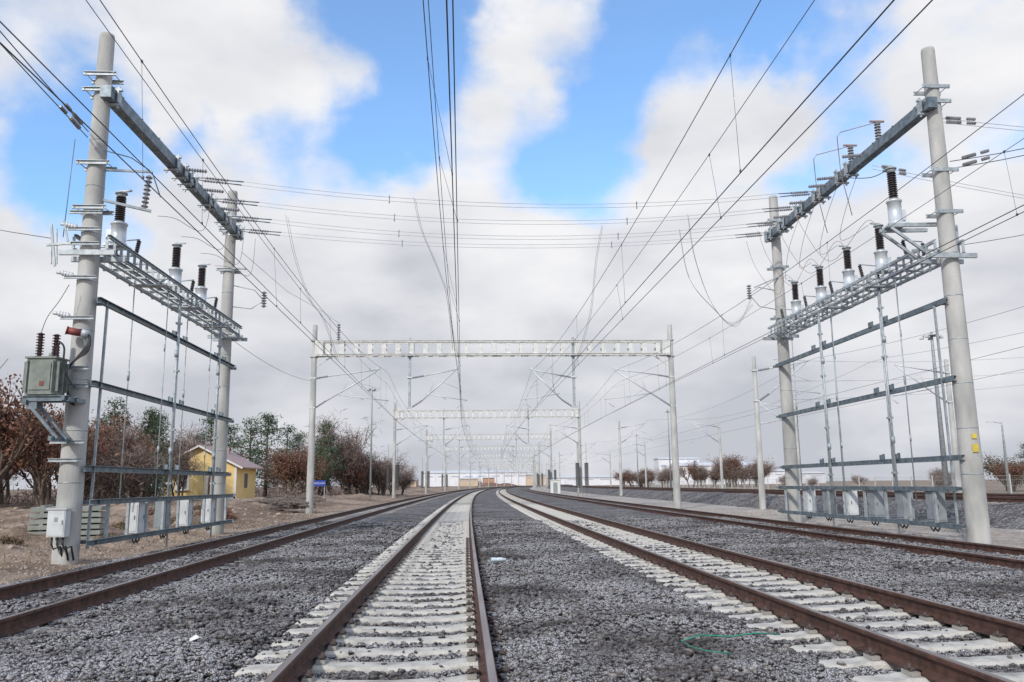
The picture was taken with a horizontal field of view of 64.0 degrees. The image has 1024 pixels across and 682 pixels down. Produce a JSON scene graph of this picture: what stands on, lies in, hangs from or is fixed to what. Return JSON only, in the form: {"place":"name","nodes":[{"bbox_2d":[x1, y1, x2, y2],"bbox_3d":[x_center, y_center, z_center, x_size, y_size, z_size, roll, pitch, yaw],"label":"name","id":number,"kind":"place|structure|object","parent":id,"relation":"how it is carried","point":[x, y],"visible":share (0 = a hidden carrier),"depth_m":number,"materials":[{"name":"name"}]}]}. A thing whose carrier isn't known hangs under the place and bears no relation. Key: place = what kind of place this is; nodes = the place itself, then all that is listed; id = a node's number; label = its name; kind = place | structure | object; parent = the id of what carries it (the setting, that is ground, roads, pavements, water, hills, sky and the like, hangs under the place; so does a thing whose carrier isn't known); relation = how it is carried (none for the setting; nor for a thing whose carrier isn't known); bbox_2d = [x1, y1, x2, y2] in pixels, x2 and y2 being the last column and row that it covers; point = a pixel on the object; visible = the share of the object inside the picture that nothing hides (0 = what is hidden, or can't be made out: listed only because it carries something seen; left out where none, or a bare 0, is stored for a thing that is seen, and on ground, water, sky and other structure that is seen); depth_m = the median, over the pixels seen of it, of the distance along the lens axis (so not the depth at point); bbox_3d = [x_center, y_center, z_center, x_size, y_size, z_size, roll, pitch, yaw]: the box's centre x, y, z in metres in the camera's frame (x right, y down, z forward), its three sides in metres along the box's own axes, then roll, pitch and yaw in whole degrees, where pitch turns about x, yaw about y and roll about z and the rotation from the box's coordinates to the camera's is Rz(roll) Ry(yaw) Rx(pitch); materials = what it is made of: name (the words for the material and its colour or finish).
{"place":"outdoors","nodes":[
{"label":"outdoors","id":0,"kind":"place"},
{"bbox_2d":[0,479,1023,584],"bbox_3d":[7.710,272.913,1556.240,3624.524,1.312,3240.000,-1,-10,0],"label":"ground","id":1,"kind":"structure","parent":0,"point":[355,501],"depth_m":36.98,"materials":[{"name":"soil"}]},
{"bbox_2d":[0,532,25,545],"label":"shrub","id":2,"kind":"object","parent":1,"relation":"on","point":[6,539],"visible":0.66,"depth_m":20.89,"materials":[{"name":"brown plant"}]},
{"bbox_2d":[0,396,40,503],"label":"oak tree","id":3,"kind":"object","parent":1,"relation":"on","point":[7,483],"visible":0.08,"depth_m":56.62,"materials":[{"name":"brown plant"}]},
{"bbox_2d":[0,359,63,481],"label":"oak tree","id":4,"kind":"object","parent":1,"relation":"on","point":[26,413],"visible":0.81,"depth_m":48.70,"materials":[{"name":"brown plant"}]},
{"bbox_2d":[0,401,102,506],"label":"oak tree","id":5,"kind":"object","parent":1,"relation":"on","point":[39,448],"visible":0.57,"depth_m":49.70,"materials":[{"name":"brown plant"}]},
{"bbox_2d":[0,403,121,505],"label":"oak tree","id":6,"kind":"object","parent":1,"relation":"on","point":[90,456],"visible":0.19,"depth_m":53.70,"materials":[{"name":"brown plant"}]},
{"bbox_2d":[16,404,110,498],"bbox_3d":[-33.308,8.289,60.185,7.637,7.709,6.271,2,-10,-15],"label":"deciduous tree","id":7,"kind":"object","parent":1,"relation":"on","point":[56,475],"visible":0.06,"depth_m":59.65,"materials":[{"name":"brown plant"}]},
{"bbox_2d":[27,505,105,538],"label":"stacked slabs","id":8,"kind":"object","parent":1,"relation":"on","point":[96,528],"depth_m":23.72,"materials":[{"name":"concrete"}]},
{"bbox_2d":[93,397,146,493],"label":"tree","id":9,"kind":"object","parent":1,"relation":"on","point":[122,406],"visible":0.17,"depth_m":71.91,"materials":[{"name":"green plant"}]},
{"bbox_2d":[87,431,154,497],"bbox_3d":[-31.137,10.142,65.066,5.508,6.416,6.788,3,-10,-19],"label":"oak tree","id":10,"kind":"object","parent":1,"relation":"on","point":[125,490],"visible":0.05,"depth_m":64.44,"materials":[{"name":"brown plant"}]},
{"bbox_2d":[87,406,160,498],"bbox_3d":[-31.713,8.977,63.525,7.440,7.676,7.095,-2,-10,9],"label":"oak tree","id":11,"kind":"object","parent":1,"relation":"on","point":[113,424],"visible":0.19,"depth_m":63.33,"materials":[{"name":"brown plant"}]},
{"bbox_2d":[84,419,166,499],"bbox_3d":[-28.579,9.101,60.330,7.156,7.454,5.181,0,-10,-2],"label":"bare tree","id":12,"kind":"object","parent":1,"relation":"on","point":[112,482],"visible":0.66,"depth_m":59.75,"materials":[{"name":"brown plant"}]},
{"bbox_2d":[123,432,165,497],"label":"bare tree","id":13,"kind":"object","parent":1,"relation":"on","point":[137,485],"visible":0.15,"depth_m":68.16,"materials":[{"name":"brown plant"}]},
{"bbox_2d":[137,406,173,496],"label":"pine tree","id":14,"kind":"object","parent":1,"relation":"on","point":[152,428],"visible":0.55,"depth_m":73.70,"materials":[{"name":"green plant"}]},
{"bbox_2d":[46,32,266,564],"bbox_3d":[-9.782,-0.215,24.326,2.142,12.950,11.941,0,-10,-2],"label":"switching gantry","id":15,"kind":"object","parent":1,"relation":"on","point":[64,522],"visible":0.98,"depth_m":20.38,"materials":[{"name":"metal"}]},
{"bbox_2d":[0,44,87,137],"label":"anchor wire","id":16,"kind":"object","parent":15,"relation":"attached to","point":[71,118],"visible":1,"depth_m":18.18,"materials":[{"name":"metal"}]},
{"bbox_2d":[0,31,88,131],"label":"anchor wire","id":17,"kind":"object","parent":15,"relation":"attached to","point":[77,120],"visible":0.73,"depth_m":17.42,"materials":[{"name":"metal"}]},
{"bbox_2d":[22,285,85,441],"bbox_3d":[-10.072,0.459,18.170,1.045,3.531,0.966,-1,-10,0],"label":"pole transformer","id":18,"kind":"object","parent":15,"relation":"attached to","point":[46,379],"visible":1,"depth_m":17.73,"materials":[{"name":"grey metal"}]},
{"bbox_2d":[65,326,89,345],"bbox_3d":[-9.744,-0.103,18.357,0.494,0.450,0.209,4,-11,-23],"label":"current transformer","id":19,"kind":"object","parent":15,"relation":"attached to","point":[83,333],"visible":1,"depth_m":18.33,"materials":[{"name":"ceramic"}]},
{"bbox_2d":[227,216,781,239],"bbox_3d":[0.328,-4.294,30.428,20.938,1.260,0.238,1,-10,-9],"label":"cross span wire","id":20,"kind":"object","parent":15,"relation":"attached to","point":[618,237],"visible":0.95,"depth_m":30.19,"materials":[{"name":"metal"}]},
{"bbox_2d":[239,229,769,247],"bbox_3d":[0.254,-4.081,31.861,20.932,1.185,0.238,1,-10,-9],"label":"cross span wire","id":21,"kind":"object","parent":15,"relation":"attached to","point":[611,246],"visible":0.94,"depth_m":31.64,"materials":[{"name":"metal"}]},
{"bbox_2d":[192,177,818,208],"bbox_3d":[0.510,-4.905,26.936,20.960,1.260,0.238,1,-10,-10],"label":"cross span wire","id":22,"kind":"object","parent":15,"relation":"attached to","point":[796,193],"visible":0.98,"depth_m":26.50,"materials":[{"name":"metal"}]},
{"bbox_2d":[211,198,800,224],"bbox_3d":[0.420,-4.604,28.657,20.930,1.260,0.238,1,-10,-9],"label":"cross span wire","id":23,"kind":"object","parent":15,"relation":"attached to","point":[627,222],"visible":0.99,"depth_m":28.33,"materials":[{"name":"metal"}]},
{"bbox_2d":[138,418,178,496],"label":"pine tree","id":24,"kind":"object","parent":1,"relation":"on","point":[149,493],"visible":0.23,"depth_m":81.33,"materials":[{"name":"green plant"}]},
{"bbox_2d":[122,412,194,496],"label":"bare tree","id":25,"kind":"object","parent":1,"relation":"on","point":[135,427],"visible":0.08,"depth_m":94.36,"materials":[{"name":"brown plant"}]},
{"bbox_2d":[142,413,177,496],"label":"pine tree","id":26,"kind":"object","parent":1,"relation":"on","point":[162,421],"visible":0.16,"depth_m":93.41,"materials":[{"name":"green plant"}]},
{"bbox_2d":[0,501,334,573],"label":"loose rocks","id":27,"kind":"object","parent":1,"relation":"on","point":[101,553],"visible":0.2,"depth_m":31.14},
{"bbox_2d":[0,498,347,570],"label":"dry grass","id":28,"kind":"structure","parent":1,"relation":"on","point":[27,561],"depth_m":24.77,"materials":[{"name":"plant"}]},
{"bbox_2d":[155,436,207,495],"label":"bare tree","id":29,"kind":"object","parent":1,"relation":"on","point":[185,463],"visible":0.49,"depth_m":81.77,"materials":[{"name":"brown plant"}]},
{"bbox_2d":[0,477,377,506],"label":"undergrowth","id":30,"kind":"object","parent":1,"relation":"on","point":[280,492],"visible":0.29,"depth_m":85.38,"materials":[{"name":"plant"}]},
{"bbox_2d":[162,421,235,452],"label":"bare tree","id":31,"kind":"object","parent":1,"relation":"on","point":[193,437],"visible":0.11,"depth_m":116.06,"materials":[{"name":"brown plant"}]},
{"bbox_2d":[158,445,263,499],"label":"station house","id":32,"kind":"structure","parent":1,"relation":"on","point":[240,481],"depth_m":87.11,"materials":[{"name":"paint"}]},
{"bbox_2d":[191,417,231,451],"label":"pine tree","id":33,"kind":"object","parent":1,"relation":"on","point":[210,423],"visible":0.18,"depth_m":102.43,"materials":[{"name":"green plant"}]},
{"bbox_2d":[227,423,246,454],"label":"pine tree","id":34,"kind":"object","parent":1,"relation":"on","point":[231,431],"visible":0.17,"depth_m":117.24,"materials":[{"name":"green plant"}]},
{"bbox_2d":[228,416,275,489],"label":"pine tree","id":35,"kind":"object","parent":1,"relation":"on","point":[247,438],"visible":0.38,"depth_m":115.24,"materials":[{"name":"green plant"}]},
{"bbox_2d":[242,412,287,496],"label":"pine tree","id":36,"kind":"object","parent":1,"relation":"on","point":[268,422],"visible":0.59,"depth_m":112.90,"materials":[{"name":"green plant"}]},
{"bbox_2d":[259,422,300,494],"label":"pine tree","id":37,"kind":"object","parent":1,"relation":"on","point":[288,429],"visible":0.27,"depth_m":114.91,"materials":[{"name":"green plant"}]},
{"bbox_2d":[246,496,318,504],"bbox_3d":[-15.992,11.255,56.948,4.896,0.846,2.769,-1,-10,0],"label":"scrap pile","id":38,"kind":"object","parent":1,"relation":"on","point":[268,501],"visible":0.41,"depth_m":56.97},
{"bbox_2d":[259,457,306,492],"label":"oak tree","id":39,"kind":"object","parent":1,"relation":"on","point":[273,480],"visible":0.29,"depth_m":99.91,"materials":[{"name":"brown plant"}]},
{"bbox_2d":[259,500,316,509],"bbox_3d":[-13.979,10.193,51.003,3.417,0.550,3.346,-1,-10,0],"label":"scrap pile","id":40,"kind":"object","parent":1,"relation":"on","point":[293,504],"visible":0.94,"depth_m":50.44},
{"bbox_2d":[260,444,316,494],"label":"oak tree","id":41,"kind":"object","parent":1,"relation":"on","point":[282,466],"visible":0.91,"depth_m":97.19,"materials":[{"name":"brown plant"}]},
{"bbox_2d":[259,444,323,494],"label":"bare tree","id":42,"kind":"object","parent":1,"relation":"on","point":[300,483],"visible":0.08,"depth_m":104.86,"materials":[{"name":"brown plant"}]},
{"bbox_2d":[280,431,307,493],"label":"pine tree","id":43,"kind":"object","parent":1,"relation":"on","point":[297,436],"visible":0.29,"depth_m":113.08,"materials":[{"name":"green plant"}]},
{"bbox_2d":[263,494,325,503],"bbox_3d":[-17.256,12.553,64.868,5.136,0.826,3.878,4,-11,-23],"label":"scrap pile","id":44,"kind":"object","parent":1,"relation":"on","point":[319,499],"visible":0.28,"depth_m":64.64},
{"bbox_2d":[279,445,332,484],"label":"oak tree","id":45,"kind":"object","parent":1,"relation":"on","point":[318,471],"visible":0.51,"depth_m":98.06,"materials":[{"name":"brown plant"}]},
{"bbox_2d":[300,439,334,495],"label":"pine tree","id":46,"kind":"object","parent":1,"relation":"on","point":[327,480],"visible":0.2,"depth_m":105.27,"materials":[{"name":"green plant"}]},
{"bbox_2d":[307,420,347,495],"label":"pine tree","id":47,"kind":"object","parent":1,"relation":"on","point":[331,450],"visible":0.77,"depth_m":102.00,"materials":[{"name":"green plant"}]},
{"bbox_2d":[290,409,382,495],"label":"bare tree","id":48,"kind":"object","parent":1,"relation":"on","point":[351,447],"visible":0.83,"depth_m":105.48,"materials":[{"name":"brown plant"}]},
{"bbox_2d":[326,457,378,494],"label":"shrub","id":49,"kind":"object","parent":1,"relation":"on","point":[356,475],"visible":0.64,"depth_m":106.30,"materials":[{"name":"brown plant"}]},
{"bbox_2d":[348,453,384,493],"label":"bare tree","id":50,"kind":"object","parent":1,"relation":"on","point":[359,486],"visible":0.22,"depth_m":109.03,"materials":[{"name":"brown plant"}]},
{"bbox_2d":[366,387,377,496],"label":"lighting pole","id":51,"kind":"object","parent":1,"relation":"on","point":[372,389],"visible":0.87,"depth_m":99.16,"materials":[{"name":"metal"}]},
{"bbox_2d":[360,447,409,494],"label":"bare tree","id":52,"kind":"object","parent":1,"relation":"on","point":[380,472],"visible":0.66,"depth_m":111.48,"materials":[{"name":"brown plant"}]},
{"bbox_2d":[399,463,418,494],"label":"bare tree","id":53,"kind":"object","parent":1,"relation":"on","point":[408,478],"visible":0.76,"depth_m":125.81,"materials":[{"name":"brown plant"}]},
{"bbox_2d":[242,252,680,513],"bbox_3d":[-0.625,3.088,41.791,23.368,12.260,21.376,0,-10,-3],"label":"overhead line portal","id":54,"kind":"object","parent":1,"relation":"on","point":[659,349],"visible":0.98,"depth_m":52.31,"materials":[{"name":"concrete"}]},
{"bbox_2d":[423,0,505,470],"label":"overhead line","id":55,"kind":"object","parent":54,"relation":"hanging from","point":[451,166],"visible":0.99,"depth_m":12.88,"materials":[{"name":"metal"}]},
{"bbox_2d":[460,477,478,485],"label":"warehouse","id":56,"kind":"structure","parent":1,"relation":"on","point":[464,481],"depth_m":662.24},
{"bbox_2d":[422,470,542,486],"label":"warehouse","id":57,"kind":"structure","parent":1,"relation":"on","point":[435,478],"depth_m":680.68,"materials":[{"name":"metal"}]},
{"bbox_2d":[392,401,582,497],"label":"overhead line portal","id":58,"kind":"object","parent":1,"relation":"on","point":[444,411],"visible":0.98,"depth_m":101.56,"materials":[{"name":"paint"}]},
{"bbox_2d":[0,0,513,476],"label":"overhead line","id":59,"kind":"object","parent":58,"relation":"hanging from","point":[37,78],"visible":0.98,"depth_m":13.53,"materials":[{"name":"metal"}]},
{"bbox_2d":[501,0,932,469],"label":"overhead line","id":60,"kind":"object","parent":58,"relation":"hanging from","point":[853,45],"visible":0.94,"depth_m":12.80,"materials":[{"name":"metal"}]},
{"bbox_2d":[425,428,552,493],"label":"overhead line portal","id":61,"kind":"object","parent":1,"relation":"on","point":[548,436],"visible":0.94,"depth_m":150.82,"materials":[{"name":"paint"}]},
{"bbox_2d":[444,442,540,491],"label":"overhead line portal","id":62,"kind":"object","parent":1,"relation":"on","point":[470,456],"visible":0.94,"depth_m":200.09,"materials":[{"name":"paint"}]},
{"bbox_2d":[522,94,1023,473],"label":"overhead line","id":63,"kind":"object","parent":62,"relation":"hanging from","point":[1004,151],"visible":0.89,"depth_m":20.02,"materials":[{"name":"metal"}]},
{"bbox_2d":[458,450,535,489],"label":"overhead line portal","id":64,"kind":"object","parent":1,"relation":"on","point":[532,454],"visible":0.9,"depth_m":249.29,"materials":[{"name":"paint"}]},
{"bbox_2d":[470,458,533,488],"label":"overhead line portal","id":65,"kind":"object","parent":1,"relation":"on","point":[472,461],"visible":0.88,"depth_m":298.57,"materials":[{"name":"paint"}]},
{"bbox_2d":[2,486,1023,681],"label":"ballast bed","id":66,"kind":"object","parent":1,"relation":"on","point":[489,504],"visible":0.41,"depth_m":39.38,"materials":[{"name":"gravel"}]},
{"bbox_2d":[0,486,509,640],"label":"railway track","id":67,"kind":"structure","parent":66,"relation":"on","point":[27,621],"depth_m":13.59,"materials":[{"name":"metal"}]},
{"bbox_2d":[234,486,517,681],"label":"railway track","id":68,"kind":"structure","parent":66,"relation":"on","point":[306,660],"depth_m":9.05,"materials":[{"name":"concrete"}]},
{"bbox_2d":[0,516,1023,681],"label":"ballast stones","id":69,"kind":"object","parent":66,"relation":"on","point":[552,592],"visible":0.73,"depth_m":9.49,"materials":[{"name":"gravel"}]},
{"bbox_2d":[681,632,779,653],"bbox_3d":[1.853,2.602,7.167,0.585,0.043,1.128,-8,-13,38],"label":"plastic strap","id":70,"kind":"object","parent":69,"relation":"on","point":[723,636],"visible":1,"depth_m":7.26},
{"bbox_2d":[496,485,1023,681],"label":"railway track","id":71,"kind":"structure","parent":66,"relation":"on","point":[912,662],"depth_m":9.22,"materials":[{"name":"concrete"}]},
{"bbox_2d":[521,485,1023,568],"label":"railway track","id":72,"kind":"structure","parent":66,"relation":"on","point":[995,560],"depth_m":20.08,"materials":[{"name":"metal"}]},
{"bbox_2d":[525,473,545,485],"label":"warehouse","id":73,"kind":"structure","parent":1,"relation":"on","point":[529,479],"depth_m":650.62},
{"bbox_2d":[547,475,644,485],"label":"warehouse","id":74,"kind":"structure","parent":1,"relation":"on","point":[593,480],"depth_m":591.28,"materials":[{"name":"metal"}]},
{"bbox_2d":[618,421,649,495],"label":"catenary mast","id":75,"kind":"object","parent":1,"relation":"on","point":[620,467],"visible":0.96,"depth_m":101.07,"materials":[{"name":"metal"}]},
{"bbox_2d":[556,306,1023,467],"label":"overhead line","id":76,"kind":"object","parent":75,"relation":"hanging from","point":[847,390],"visible":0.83,"depth_m":44.87,"materials":[{"name":"metal"}]},
{"bbox_2d":[653,457,699,484],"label":"warehouse","id":77,"kind":"structure","parent":1,"relation":"on","point":[659,463],"depth_m":534.35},
{"bbox_2d":[679,458,702,486],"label":"oak tree","id":78,"kind":"object","parent":1,"relation":"on","point":[690,468],"visible":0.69,"depth_m":248.67,"materials":[{"name":"brown plant"}]},
{"bbox_2d":[689,420,723,488],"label":"catenary mast","id":79,"kind":"object","parent":1,"relation":"on","point":[721,466],"visible":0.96,"depth_m":101.09,"materials":[{"name":"metal"}]},
{"bbox_2d":[671,462,754,484],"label":"warehouse","id":80,"kind":"structure","parent":1,"relation":"on","point":[706,464],"depth_m":513.36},
{"bbox_2d":[709,456,739,485],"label":"bare tree","id":81,"kind":"object","parent":1,"relation":"on","point":[716,473],"visible":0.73,"depth_m":237.82,"materials":[{"name":"brown plant"}]},
{"bbox_2d":[705,453,747,486],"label":"oak tree","id":82,"kind":"object","parent":1,"relation":"on","point":[734,462],"visible":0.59,"depth_m":239.16,"materials":[{"name":"brown plant"}]},
{"bbox_2d":[724,462,743,486],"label":"bare tree","id":83,"kind":"object","parent":1,"relation":"on","point":[733,478],"visible":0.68,"depth_m":237.78,"materials":[{"name":"brown plant"}]},
{"bbox_2d":[734,462,757,486],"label":"bare tree","id":84,"kind":"object","parent":1,"relation":"on","point":[745,472],"visible":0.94,"depth_m":234.18,"materials":[{"name":"brown plant"}]},
{"bbox_2d":[734,469,784,483],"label":"warehouse","id":85,"kind":"structure","parent":1,"relation":"on","point":[774,475],"depth_m":497.79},
{"bbox_2d":[745,454,778,486],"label":"bare tree","id":86,"kind":"object","parent":1,"relation":"on","point":[766,469],"visible":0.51,"depth_m":236.73,"materials":[{"name":"brown plant"}]},
{"bbox_2d":[754,400,801,489],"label":"catenary mast","id":87,"kind":"object","parent":1,"relation":"on","point":[796,429],"visible":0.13,"depth_m":76.59,"materials":[{"name":"metal"}]},
{"bbox_2d":[562,332,1023,470],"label":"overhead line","id":88,"kind":"object","parent":87,"relation":"hanging from","point":[845,406],"visible":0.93,"depth_m":54.24,"materials":[{"name":"metal"}]},
{"bbox_2d":[545,485,1023,529],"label":"ballast embankment","id":89,"kind":"structure","parent":1,"relation":"on","point":[1006,515],"depth_m":45.92,"materials":[{"name":"gravel"}]},
{"bbox_2d":[561,484,1023,503],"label":"railway track","id":90,"kind":"structure","parent":89,"relation":"on","point":[994,499],"depth_m":47.19,"materials":[{"name":"metal"}]},
{"bbox_2d":[562,484,1023,496],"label":"railway track","id":91,"kind":"structure","parent":89,"relation":"on","point":[988,494],"depth_m":66.72,"materials":[{"name":"metal"}]},
{"bbox_2d":[751,356,820,508],"bbox_3d":[16.837,5.633,49.742,4.154,9.520,0.400,-1,-10,0],"label":"catenary mast","id":92,"kind":"object","parent":1,"relation":"on","point":[761,482],"visible":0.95,"depth_m":49.71,"materials":[{"name":"concrete"}]},
{"bbox_2d":[802,472,825,482],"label":"warehouse","id":93,"kind":"structure","parent":1,"relation":"on","point":[813,475],"depth_m":552.15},
{"bbox_2d":[746,46,991,543],"bbox_3d":[10.867,-0.306,27.369,1.958,13.750,12.615,0,-10,-3],"label":"switching gantry","id":94,"kind":"object","parent":1,"relation":"on","point":[969,458],"visible":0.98,"depth_m":23.69,"materials":[{"name":"metal"}]},
{"bbox_2d":[872,165,1023,198],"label":"anchor wire","id":95,"kind":"object","parent":94,"relation":"attached to","point":[903,172],"visible":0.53,"depth_m":27.04,"materials":[{"name":"metal"}]},
{"bbox_2d":[943,116,1022,130],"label":"anchor wire","id":96,"kind":"object","parent":94,"relation":"attached to","point":[950,120],"visible":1,"depth_m":23.16,"materials":[{"name":"metal"}]},
{"bbox_2d":[950,148,1023,166],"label":"anchor wire","id":97,"kind":"object","parent":94,"relation":"attached to","point":[969,163],"visible":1,"depth_m":22.34,"materials":[{"name":"metal"}]},
{"bbox_2d":[890,359,961,492],"bbox_3d":[25.986,5.881,51.712,4.154,9.520,0.400,-1,-10,0],"label":"catenary mast","id":98,"kind":"object","parent":1,"relation":"on","point":[956,464],"visible":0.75,"depth_m":51.86,"materials":[{"name":"metal"}]},
{"bbox_2d":[919,332,949,491],"bbox_3d":[31.295,5.437,59.901,1.608,12.400,1.690,-1,-10,0],"label":"lighting pole","id":99,"kind":"object","parent":1,"relation":"on","point":[944,465],"visible":0.89,"depth_m":59.74,"materials":[{"name":"metal"}]},
{"bbox_2d":[986,421,1010,493],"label":"lighting pole","id":100,"kind":"object","parent":1,"relation":"on","point":[1006,466],"visible":0.86,"depth_m":73.12,"materials":[{"name":"metal"}]},
{"bbox_2d":[982,451,1023,490],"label":"deciduous tree","id":101,"kind":"object","parent":1,"relation":"on","point":[994,463],"visible":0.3,"depth_m":102.48,"materials":[{"name":"brown plant"}]},
{"bbox_2d":[986,459,1023,488],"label":"oak tree","id":102,"kind":"object","parent":1,"relation":"on","point":[1014,470],"visible":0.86,"depth_m":97.93,"materials":[{"name":"brown plant"}]},
{"bbox_2d":[0,0,1023,489],"label":"sky","id":103,"kind":"structure","parent":0,"point":[566,108],"materials":[{"name":"white"}]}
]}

